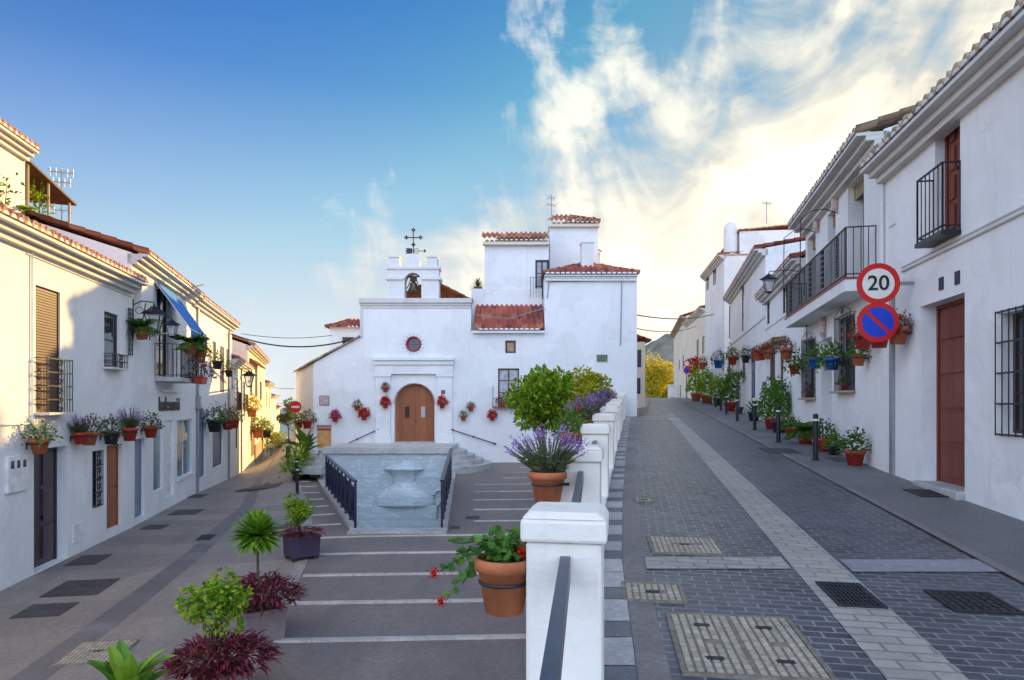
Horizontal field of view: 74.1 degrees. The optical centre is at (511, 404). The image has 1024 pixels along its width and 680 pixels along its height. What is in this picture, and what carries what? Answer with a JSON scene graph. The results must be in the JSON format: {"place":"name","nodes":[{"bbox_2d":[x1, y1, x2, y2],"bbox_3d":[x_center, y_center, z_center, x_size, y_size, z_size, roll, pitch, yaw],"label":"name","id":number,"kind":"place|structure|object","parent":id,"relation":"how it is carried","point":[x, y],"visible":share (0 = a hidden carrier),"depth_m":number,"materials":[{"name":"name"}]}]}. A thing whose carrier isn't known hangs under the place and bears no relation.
{"place":"outdoors","nodes":[
{"label":"outdoors","id":0,"kind":"place"},
{"bbox_2d":[0,430,303,679],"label":"street","id":1,"kind":"structure","parent":0,"point":[133,562],"depth_m":13.12,"materials":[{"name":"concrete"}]},
{"bbox_2d":[9,602,78,618],"bbox_3d":[-7.532,3.321,10.945,0.697,0.025,0.729,0,0,-11],"label":"manhole cover","id":2,"kind":"object","parent":1,"relation":"on","point":[46,610],"visible":1,"depth_m":10.90,"materials":[{"name":"metal"}]},
{"bbox_2d":[0,204,147,590],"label":"terraced house","id":3,"kind":"structure","parent":1,"relation":"on","point":[65,305],"depth_m":14.20,"materials":[{"name":"paint"}]},
{"bbox_2d":[0,118,76,225],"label":"terrace house","id":4,"kind":"structure","parent":3,"relation":"on","point":[18,149],"depth_m":17.09,"materials":[{"name":"paint"}]},
{"bbox_2d":[25,178,56,224],"bbox_3d":[-13.034,-5.278,18.611,1.077,1.957,1.164,0,0,0],"label":"terrace plant","id":5,"kind":"object","parent":4,"relation":"on","point":[35,192],"visible":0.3,"depth_m":18.54,"materials":[{"name":"green plant"}]},
{"bbox_2d":[19,413,63,454],"bbox_3d":[-9.053,0.546,12.950,0.710,0.787,0.773,-1,2,-9],"label":"wall pot","id":6,"kind":"object","parent":3,"relation":"attached to","point":[39,444],"depth_m":12.86,"materials":[{"name":"ceramic"}]},
{"bbox_2d":[34,447,56,567],"bbox_3d":[-9.635,2.079,13.812,0.130,2.407,1.348,0,0,-9],"label":"door","id":7,"kind":"structure","parent":3,"relation":"in","point":[45,465],"depth_m":14.01,"materials":[{"name":"paint"}]},
{"bbox_2d":[67,414,94,444],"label":"wall pot","id":8,"kind":"object","parent":3,"relation":"attached to","point":[79,434],"depth_m":14.59,"materials":[{"name":"ceramic"}]},
{"bbox_2d":[81,413,107,444],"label":"wall pot","id":9,"kind":"object","parent":3,"relation":"attached to","point":[92,435],"depth_m":14.97,"materials":[{"name":"ceramic"}]},
{"bbox_2d":[104,311,116,366],"bbox_3d":[-9.966,-1.592,16.735,0.055,1.347,0.850,0,0,-9],"label":"window","id":10,"kind":"structure","parent":3,"relation":"in","point":[110,320],"depth_m":16.84,"materials":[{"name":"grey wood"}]},
{"bbox_2d":[96,413,127,444],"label":"wall pot","id":11,"kind":"object","parent":3,"relation":"attached to","point":[111,436],"depth_m":16.03,"materials":[{"name":"plant"}]},
{"bbox_2d":[107,444,117,528],"bbox_3d":[-10.053,2.032,16.920,0.130,2.084,0.953,0,0,-9],"label":"door","id":12,"kind":"structure","parent":3,"relation":"in","point":[112,450],"depth_m":17.05,"materials":[{"name":"brown wood"}]},
{"bbox_2d":[116,405,144,440],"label":"wall pot","id":13,"kind":"object","parent":3,"relation":"attached to","point":[132,421],"depth_m":17.13,"materials":[{"name":"ceramic"}]},
{"bbox_2d":[39,578,119,597],"bbox_3d":[-7.798,3.316,12.277,0.912,0.033,1.079,0,0,-11],"label":"manhole cover","id":14,"kind":"object","parent":1,"relation":"on","point":[82,587],"visible":1,"depth_m":12.20,"materials":[{"name":"metal"}]},
{"bbox_2d":[63,554,111,565],"bbox_3d":[-8.987,3.296,14.383,0.593,0.034,0.914,0,0,-11],"label":"manhole cover","id":15,"kind":"object","parent":1,"relation":"on","point":[88,559],"visible":1,"depth_m":14.31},
{"bbox_2d":[51,638,139,666],"bbox_3d":[-5.555,3.320,9.089,0.758,0.038,0.870,0,0,-11],"label":"manhole cover","id":16,"kind":"object","parent":1,"relation":"on","point":[81,653],"visible":0.77,"depth_m":9.04,"materials":[{"name":"metal"}]},
{"bbox_2d":[25,209,206,526],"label":"terraced house","id":17,"kind":"structure","parent":1,"relation":"on","point":[162,473],"depth_m":20.41,"materials":[{"name":"paint"}]},
{"bbox_2d":[135,439,140,517],"bbox_3d":[-10.378,2.017,18.680,0.055,2.160,0.880,0,0,-14],"label":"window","id":18,"kind":"structure","parent":17,"relation":"in","point":[138,441],"depth_m":18.85,"materials":[{"name":"paint"}]},
{"bbox_2d":[125,318,163,339],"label":"wall pot","id":19,"kind":"object","parent":17,"relation":"attached to","point":[140,329],"depth_m":17.96,"materials":[{"name":"ceramic"}]},
{"bbox_2d":[133,299,167,337],"bbox_3d":[-9.702,-2.299,18.198,0.605,1.035,0.727,0,0,41],"label":"wall lantern","id":20,"kind":"object","parent":17,"relation":"attached to","point":[153,310],"depth_m":18.16,"materials":[{"name":"black metal"}]},
{"bbox_2d":[140,409,164,437],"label":"wall pot","id":21,"kind":"object","parent":17,"relation":"attached to","point":[150,430],"depth_m":18.80,"materials":[{"name":"red plastic"}]},
{"bbox_2d":[153,422,160,491],"bbox_3d":[-10.817,1.568,20.568,0.055,2.082,1.065,0,0,-14],"label":"shop window","id":22,"kind":"structure","parent":17,"relation":"in","point":[156,441],"depth_m":20.76,"materials":[{"name":"white glass"}]},
{"bbox_2d":[157,285,165,376],"bbox_3d":[-10.964,-2.286,21.077,0.055,2.784,1.373,0,0,-14],"label":"window","id":23,"kind":"structure","parent":17,"relation":"in","point":[161,298],"depth_m":21.30,"materials":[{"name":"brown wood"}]},
{"bbox_2d":[159,389,179,410],"bbox_3d":[-11.019,-0.137,21.884,0.072,0.666,2.607,0,0,-14],"label":"shop sign","id":24,"kind":"object","parent":17,"relation":"attached to","point":[173,406],"visible":1,"depth_m":21.67,"materials":[{"name":"white metal"}]},
{"bbox_2d":[177,419,189,477],"bbox_3d":[-11.707,1.522,24.062,0.055,2.013,2.382,0,0,-14],"label":"shop window","id":25,"kind":"structure","parent":17,"relation":"in","point":[183,426],"depth_m":24.23,"materials":[{"name":"glass"}]},
{"bbox_2d":[170,334,212,354],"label":"wall pot","id":26,"kind":"object","parent":17,"relation":"attached to","point":[191,345],"depth_m":20.61,"materials":[{"name":"ceramic"}]},
{"bbox_2d":[182,358,222,383],"bbox_3d":[-10.120,-1.125,22.093,1.320,0.914,1.288,0,0,-14],"label":"potted plant","id":27,"kind":"object","parent":17,"relation":"attached to","point":[200,379],"visible":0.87,"depth_m":21.89,"materials":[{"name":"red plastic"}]},
{"bbox_2d":[87,638,175,679],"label":"planter","id":28,"kind":"object","parent":1,"relation":"on","point":[122,664],"visible":1,"depth_m":6.33,"materials":[{"name":"plant"}]},
{"bbox_2d":[9,446,281,679],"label":"gully","id":29,"kind":"object","parent":1,"relation":"on","point":[40,668],"visible":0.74,"depth_m":11.42,"materials":[{"name":"stone"}]},
{"bbox_2d":[192,295,240,494],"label":"terraced house","id":30,"kind":"structure","parent":1,"relation":"on","point":[212,451],"depth_m":28.95,"materials":[{"name":"paint"}]},
{"bbox_2d":[199,409,203,477],"bbox_3d":[-12.422,1.493,26.830,0.055,2.792,1.829,0,0,-14],"label":"door","id":31,"kind":"structure","parent":30,"relation":"in","point":[201,427],"depth_m":27.41,"materials":[{"name":"blue wood"}]},
{"bbox_2d":[201,401,230,431],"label":"wall pot","id":32,"kind":"object","parent":30,"relation":"attached to","point":[214,425],"depth_m":27.52,"materials":[{"name":"plant"}]},
{"bbox_2d":[213,427,220,466],"bbox_3d":[-13.293,1.843,30.381,0.055,1.788,2.493,0,0,-14],"label":"door","id":33,"kind":"structure","parent":30,"relation":"in","point":[216,435],"depth_m":30.57,"materials":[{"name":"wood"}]},
{"bbox_2d":[151,566,285,679],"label":"planter","id":34,"kind":"object","parent":1,"relation":"on","point":[217,596],"visible":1,"depth_m":7.54,"materials":[{"name":"plant"}]},
{"bbox_2d":[232,354,253,476],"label":"terraced house","id":35,"kind":"structure","parent":1,"relation":"on","point":[240,442],"depth_m":38.19,"materials":[{"name":"paint"}]},
{"bbox_2d":[232,335,269,466],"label":"terraced house","id":36,"kind":"structure","parent":1,"relation":"on","point":[255,356],"depth_m":48.51,"materials":[{"name":"paint"}]},
{"bbox_2d":[220,508,313,643],"bbox_3d":[-3.589,2.418,9.747,1.449,1.888,1.441,0,0,-34],"label":"planter","id":37,"kind":"object","parent":1,"relation":"on","point":[257,532],"visible":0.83,"depth_m":9.59,"materials":[{"name":"stone"}]},
{"bbox_2d":[265,380,274,456],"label":"terraced house","id":38,"kind":"structure","parent":1,"relation":"on","point":[268,403],"depth_m":64.09,"materials":[{"name":"paint"}]},
{"bbox_2d":[263,431,287,455],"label":"shrub","id":39,"kind":"object","parent":1,"relation":"on","point":[273,436],"visible":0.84,"depth_m":57.79,"materials":[{"name":"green plant"}]},
{"bbox_2d":[248,481,312,667],"bbox_3d":[-6.227,3.316,18.666,1.486,0.419,30.089,0,0,-15],"label":"boundary strip","id":40,"kind":"object","parent":1,"relation":"on","point":[299,567],"visible":0.35,"depth_m":13.71,"materials":[{"name":"stone"}]},
{"bbox_2d":[277,438,316,480],"bbox_3d":[-8.848,2.256,28.213,1.601,1.782,1.505,0,0,0],"label":"pot plant","id":41,"kind":"object","parent":40,"relation":"on","point":[290,463],"visible":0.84,"depth_m":28.09,"materials":[{"name":"green plant"}]},
{"bbox_2d":[276,397,295,438],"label":"tall shrub","id":42,"kind":"object","parent":1,"relation":"on","point":[288,415],"visible":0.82,"depth_m":51.12,"materials":[{"name":"green plant"}]},
{"bbox_2d":[278,492,326,561],"bbox_3d":[-4.430,2.534,14.354,1.145,1.427,1.141,0,0,-38],"label":"planter","id":43,"kind":"object","parent":1,"relation":"on","point":[300,544],"visible":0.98,"depth_m":14.23,"materials":[{"name":"plant"}]},
{"bbox_2d":[254,462,535,679],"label":"plaza","id":44,"kind":"structure","parent":0,"point":[491,659],"depth_m":11.02,"materials":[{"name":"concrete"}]},
{"bbox_2d":[277,423,322,477],"bbox_3d":[-9.079,1.961,29.148,1.635,2.371,1.505,0,0,-43],"label":"pot plant","id":45,"kind":"object","parent":44,"relation":"on","point":[301,435],"visible":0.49,"depth_m":29.11,"materials":[{"name":"green plant"}]},
{"bbox_2d":[317,453,455,534],"bbox_3d":[-4.936,3.932,22.850,5.890,3.737,12.853,0,0,-4],"label":"sunken fountain","id":46,"kind":"object","parent":44,"relation":"on","point":[398,493],"visible":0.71,"depth_m":28.31,"materials":[{"name":"grey stone"}]},
{"bbox_2d":[325,455,356,527],"bbox_3d":[-5.472,2.491,21.266,0.120,1.194,9.245,0,0,-20],"label":"fountain railing","id":47,"kind":"object","parent":46,"relation":"on","point":[341,487],"visible":1,"depth_m":19.51,"materials":[{"name":"black metal"}]},
{"bbox_2d":[440,448,452,527],"bbox_3d":[-2.025,2.350,21.269,0.100,1.433,8.713,0,0,-4],"label":"fountain railing","id":48,"kind":"object","parent":46,"relation":"on","point":[446,478],"visible":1,"depth_m":19.03,"materials":[{"name":"black metal"}]},
{"bbox_2d":[294,443,491,474],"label":"church platform","id":49,"kind":"structure","parent":44,"relation":"on","point":[464,461],"depth_m":28.50,"materials":[{"name":"stone"}]},
{"bbox_2d":[293,253,472,455],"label":"church","id":50,"kind":"structure","parent":49,"relation":"on","point":[411,346],"depth_m":32.00,"materials":[{"name":"paint"}]},
{"bbox_2d":[317,425,331,449],"bbox_3d":[-8.860,2.015,31.959,0.680,2.130,0.079,0,0,0],"label":"notice board","id":51,"kind":"object","parent":50,"relation":"attached to","point":[324,435],"visible":0.42,"depth_m":31.95,"materials":[{"name":"wood"}]},
{"bbox_2d":[324,318,359,349],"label":"roof tower","id":52,"kind":"structure","parent":50,"relation":"on","point":[339,331],"depth_m":40.50,"materials":[{"name":"white paint"}]},
{"bbox_2d":[396,384,434,440],"bbox_3d":[-4.600,0.397,32.205,1.867,2.781,0.130,0,0,0],"label":"door","id":53,"kind":"structure","parent":50,"relation":"in","point":[415,406],"depth_m":32.21,"materials":[{"name":"brown wood"}]},
{"bbox_2d":[273,467,534,642],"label":"step strips","id":54,"kind":"object","parent":44,"relation":"on","point":[403,638],"visible":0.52,"depth_m":11.40,"materials":[{"name":"stone"}]},
{"bbox_2d":[504,363,576,449],"bbox_3d":[0.860,0.923,20.572,2.186,4.464,2.337,0,0,-9],"label":"citrus tree","id":55,"kind":"object","parent":44,"relation":"on","point":[540,398],"visible":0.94,"depth_m":20.01,"materials":[{"name":"green plant"}]},
{"bbox_2d":[471,214,640,461],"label":"corner house","id":56,"kind":"structure","parent":44,"relation":"on","point":[558,294],"depth_m":32.00,"materials":[{"name":"white paint"}]},
{"bbox_2d":[498,368,518,402],"bbox_3d":[-0.160,-0.860,32.127,1.000,1.720,0.055,0,0,0],"label":"window","id":57,"kind":"structure","parent":56,"relation":"in","point":[505,375],"depth_m":32.13,"materials":[{"name":"white glass"}]},
{"bbox_2d":[535,260,548,298],"bbox_3d":[1.482,-6.179,33.518,0.668,1.920,0.055,0,0,0],"label":"window","id":58,"kind":"structure","parent":56,"relation":"in","point":[539,264],"depth_m":33.50,"materials":[{"name":"white glass"}]},
{"bbox_2d":[566,364,617,410],"bbox_3d":[2.744,0.776,24.454,2.299,4.527,2.171,0,0,0],"label":"citrus tree","id":59,"kind":"object","parent":44,"relation":"on","point":[585,385],"visible":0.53,"depth_m":24.27,"materials":[{"name":"green plant"}]},
{"bbox_2d":[601,419,623,506],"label":"retaining wall","id":60,"kind":"structure","parent":44,"relation":"on","point":[603,500],"depth_m":11.98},
{"bbox_2d":[520,393,625,679],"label":"balustrade","id":61,"kind":"object","parent":60,"relation":"on","point":[565,537],"visible":0.88,"depth_m":3.36,"materials":[{"name":"white paint"}]},
{"bbox_2d":[426,525,526,616],"bbox_3d":[-0.149,0.853,3.507,0.561,0.447,0.326,0,0,-13],"label":"hanging pot","id":62,"kind":"object","parent":61,"relation":"hanging from","point":[498,565],"visible":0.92,"depth_m":3.46,"materials":[{"name":"ceramic"}]},
{"bbox_2d":[504,420,588,502],"bbox_3d":[0.322,0.531,6.314,0.808,0.773,0.826,0,0,0],"label":"hanging pot","id":63,"kind":"object","parent":61,"relation":"hanging from","point":[547,475],"visible":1,"depth_m":6.19,"materials":[{"name":"ceramic"}]},
{"bbox_2d":[551,407,587,444],"bbox_3d":[0.844,0.364,9.845,0.578,0.660,0.617,0,0,0],"label":"hanging pot","id":64,"kind":"object","parent":61,"relation":"hanging from","point":[571,417],"visible":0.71,"depth_m":9.76,"materials":[{"name":"ceramic"}]},
{"bbox_2d":[562,393,604,422],"bbox_3d":[1.373,0.170,12.845,0.828,0.819,0.858,0,0,0],"label":"hanging pot","id":65,"kind":"object","parent":61,"relation":"hanging from","point":[589,410],"visible":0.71,"depth_m":12.77,"materials":[{"name":"ceramic"}]},
{"bbox_2d":[0,0,1015,407],"label":"sky","id":66,"kind":"structure","parent":0,"point":[276,155],"materials":[{"name":"blue"}]},
{"bbox_2d":[637,333,673,413],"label":"hill","id":67,"kind":"structure","parent":0,"point":[663,346],"depth_m":276.47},
{"bbox_2d":[604,398,1023,679],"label":"road","id":68,"kind":"structure","parent":0,"point":[680,483],"depth_m":6.91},
{"bbox_2d":[604,417,636,679],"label":"kerb","id":69,"kind":"structure","parent":68,"relation":"on","point":[618,646],"depth_m":5.50,"materials":[{"name":"stone"}]},
{"bbox_2d":[637,334,651,407],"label":"street house","id":70,"kind":"structure","parent":68,"relation":"on","point":[642,341],"depth_m":43.00,"materials":[{"name":"paint"}]},
{"bbox_2d":[622,399,671,679],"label":"gutter","id":71,"kind":"object","parent":68,"relation":"on","point":[651,658],"visible":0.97,"depth_m":5.36,"materials":[{"name":"stone"}]},
{"bbox_2d":[621,581,687,603],"bbox_3d":[1.164,1.555,5.599,0.503,0.053,0.490,0,0,7],"label":"manhole cover","id":72,"kind":"object","parent":68,"relation":"on","point":[668,593],"visible":1,"depth_m":5.57,"materials":[{"name":"metal"}]},
{"bbox_2d":[647,535,726,555],"bbox_3d":[1.831,1.495,7.186,0.740,0.064,0.758,0,0,7],"label":"manhole cover","id":73,"kind":"object","parent":68,"relation":"on","point":[686,545],"visible":1,"depth_m":7.14,"materials":[{"name":"metal"}]},
{"bbox_2d":[644,557,790,568],"bbox_3d":[1.962,1.515,6.510,1.412,0.016,0.420,0,0,0],"label":"cross strip","id":74,"kind":"object","parent":68,"relation":"on","point":[716,563],"visible":1,"depth_m":6.47,"materials":[{"name":"stone"}]},
{"bbox_2d":[665,611,837,679],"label":"manhole cover","id":75,"kind":"object","parent":68,"relation":"on","point":[737,646],"visible":1,"depth_m":4.41,"materials":[{"name":"metal"}]},
{"bbox_2d":[650,405,968,679],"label":"drain strip","id":76,"kind":"object","parent":68,"relation":"on","point":[892,644],"visible":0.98,"depth_m":5.88,"materials":[{"name":"stone"}]},
{"bbox_2d":[815,581,888,608],"bbox_3d":[2.761,1.556,5.540,0.361,0.060,0.628,0,0,9],"label":"drain grate","id":77,"kind":"object","parent":76,"relation":"on","point":[848,594],"visible":0.98,"depth_m":5.48,"materials":[{"name":"metal"}]},
{"bbox_2d":[840,559,1001,571],"bbox_3d":[3.881,1.518,6.410,1.514,0.016,0.420,0,0,0],"label":"cross strip","id":78,"kind":"object","parent":68,"relation":"on","point":[916,565],"visible":1,"depth_m":6.40,"materials":[{"name":"stone"}]},
{"bbox_2d":[924,589,1023,615],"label":"manhole cover","id":79,"kind":"object","parent":68,"relation":"on","point":[972,602],"visible":1,"depth_m":5.32,"materials":[{"name":"metal"}]},
{"bbox_2d":[674,398,1023,575],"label":"pavement","id":80,"kind":"structure","parent":0,"point":[996,536],"depth_m":9.49,"materials":[{"name":"concrete"}]},
{"bbox_2d":[645,351,673,397],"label":"roadside tree","id":81,"kind":"object","parent":80,"relation":"on","point":[654,374],"visible":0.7,"depth_m":105.18,"materials":[{"name":"yellow plant"}]},
{"bbox_2d":[670,311,693,397],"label":"terraced house","id":82,"kind":"structure","parent":80,"relation":"on","point":[678,336],"depth_m":73.14,"materials":[{"name":"paint"}]},
{"bbox_2d":[685,365,703,400],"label":"pavement pot","id":83,"kind":"object","parent":80,"relation":"on","point":[694,395],"visible":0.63,"depth_m":53.70,"materials":[{"name":"ceramic"}]},
{"bbox_2d":[695,367,712,402],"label":"pavement pot","id":84,"kind":"object","parent":80,"relation":"on","point":[705,398],"visible":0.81,"depth_m":48.84,"materials":[{"name":"ceramic"}]},
{"bbox_2d":[717,365,739,410],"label":"pavement pot","id":85,"kind":"object","parent":80,"relation":"on","point":[727,380],"visible":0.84,"depth_m":36.77,"materials":[{"name":"red plastic"}]},
{"bbox_2d":[682,222,803,404],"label":"terraced house","id":86,"kind":"structure","parent":80,"relation":"on","point":[708,336],"depth_m":46.41,"materials":[{"name":"paint"}]},
{"bbox_2d":[723,236,805,421],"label":"terraced house","id":87,"kind":"structure","parent":80,"relation":"on","point":[746,319],"depth_m":31.43,"materials":[{"name":"white paint"}]},
{"bbox_2d":[756,373,782,428],"bbox_3d":[9.085,-0.141,23.803,1.166,1.985,1.147,0,0,0],"label":"pavement pot","id":88,"kind":"object","parent":80,"relation":"on","point":[768,424],"visible":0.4,"depth_m":23.77,"materials":[{"name":"red plastic"}]},
{"bbox_2d":[761,372,791,432],"bbox_3d":[8.757,-0.090,22.258,1.149,2.000,1.177,0,0,0],"label":"pavement pot","id":89,"kind":"object","parent":80,"relation":"on","point":[781,399],"visible":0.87,"depth_m":22.16,"materials":[{"name":"plant"}]},
{"bbox_2d":[754,250,805,434],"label":"terraced house","id":90,"kind":"structure","parent":80,"relation":"on","point":[774,303],"depth_m":23.12,"materials":[{"name":"white paint"}]},
{"bbox_2d":[781,347,800,376],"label":"wall pot","id":91,"kind":"object","parent":90,"relation":"attached to","point":[794,368],"depth_m":20.25,"materials":[{"name":"red plastic"}]},
{"bbox_2d":[782,421,819,443],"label":"pavement pot","id":92,"kind":"object","parent":80,"relation":"on","point":[803,431],"visible":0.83,"depth_m":18.30,"materials":[{"name":"red plastic"}]},
{"bbox_2d":[811,414,819,459],"bbox_3d":[6.582,0.695,14.689,0.170,1.005,0.167,0,0,0],"label":"bollard","id":93,"kind":"object","parent":80,"relation":"on","point":[815,436],"visible":1,"depth_m":14.64,"materials":[{"name":"black metal"}]},
{"bbox_2d":[808,418,836,451],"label":"pavement pot","id":94,"kind":"object","parent":80,"relation":"on","point":[822,440],"visible":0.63,"depth_m":16.37,"materials":[{"name":"red plastic"}]},
{"bbox_2d":[819,429,844,454],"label":"pavement pot","id":95,"kind":"object","parent":80,"relation":"on","point":[831,447],"visible":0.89,"depth_m":15.64,"materials":[{"name":"plant"}]},
{"bbox_2d":[783,105,915,470],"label":"terraced house","id":96,"kind":"structure","parent":80,"relation":"on","point":[835,219],"depth_m":15.36,"materials":[{"name":"paint"}]},
{"bbox_2d":[775,336,798,359],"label":"wall pot","id":97,"kind":"object","parent":96,"relation":"attached to","point":[786,353],"depth_m":18.95,"materials":[{"name":"ceramic"}]},
{"bbox_2d":[798,340,827,370],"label":"wall pot","id":98,"kind":"object","parent":96,"relation":"attached to","point":[812,360],"depth_m":17.04,"materials":[{"name":"plant"}]},
{"bbox_2d":[815,338,848,372],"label":"wall pot","id":99,"kind":"object","parent":96,"relation":"attached to","point":[831,362],"depth_m":15.54,"materials":[{"name":"plant"}]},
{"bbox_2d":[844,317,870,349],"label":"wall pot","id":100,"kind":"object","parent":96,"relation":"attached to","point":[861,341],"depth_m":13.13,"materials":[{"name":"ceramic"}]},
{"bbox_2d":[845,341,871,365],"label":"wall pot","id":101,"kind":"object","parent":96,"relation":"attached to","point":[859,359],"depth_m":13.80,"materials":[{"name":"ceramic"}]},
{"bbox_2d":[676,399,1023,582],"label":"pavement edging","id":102,"kind":"object","parent":80,"relation":"on","point":[1001,567],"visible":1,"depth_m":8.28,"materials":[{"name":"stone"}]},
{"bbox_2d":[835,426,871,465],"bbox_3d":[6.964,0.832,13.828,0.673,0.798,0.663,0,0,0],"label":"pavement pot","id":103,"kind":"object","parent":80,"relation":"on","point":[855,456],"visible":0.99,"depth_m":13.72,"materials":[{"name":"red plastic"}]},
{"bbox_2d":[858,0,1023,520],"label":"terraced house","id":104,"kind":"structure","parent":80,"relation":"on","point":[942,163],"depth_m":9.84,"materials":[{"name":"paint"}]},
{"bbox_2d":[856,263,913,302],"bbox_3d":[6.407,-2.074,11.601,0.971,0.702,0.061,0,0,8],"label":"speed sign","id":105,"kind":"object","parent":104,"relation":"attached to","point":[878,282],"visible":1,"depth_m":11.60,"materials":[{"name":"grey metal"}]},
{"bbox_2d":[856,302,913,341],"bbox_3d":[6.405,-1.414,11.603,0.962,0.684,0.054,0,0,8],"label":"parking sign","id":106,"kind":"object","parent":104,"relation":"attached to","point":[872,322],"visible":1,"depth_m":11.60,"materials":[{"name":"blue metal"}]},
{"bbox_2d":[889,309,912,344],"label":"wall pot","id":107,"kind":"object","parent":104,"relation":"attached to","point":[900,335],"depth_m":11.61,"materials":[{"name":"ceramic"}]},
{"bbox_2d":[936,298,964,486],"bbox_3d":[6.974,-0.172,10.521,0.090,2.923,1.475,0,0,9],"label":"door","id":108,"kind":"structure","parent":104,"relation":"in","point":[950,317],"depth_m":10.77,"materials":[{"name":"brown wood"}]},
{"bbox_2d":[945,126,959,228],"bbox_3d":[6.824,-3.581,10.347,0.130,1.960,0.807,0,0,9],"label":"door","id":109,"kind":"structure","parent":104,"relation":"in","point":[952,141],"depth_m":10.50,"materials":[{"name":"brown wood"}]},
{"bbox_2d":[1013,312,1021,432],"bbox_3d":[6.459,-0.411,8.121,0.055,1.555,1.500,0,0,9],"label":"window","id":110,"kind":"structure","parent":104,"relation":"in","point":[1019,315],"depth_m":8.79,"materials":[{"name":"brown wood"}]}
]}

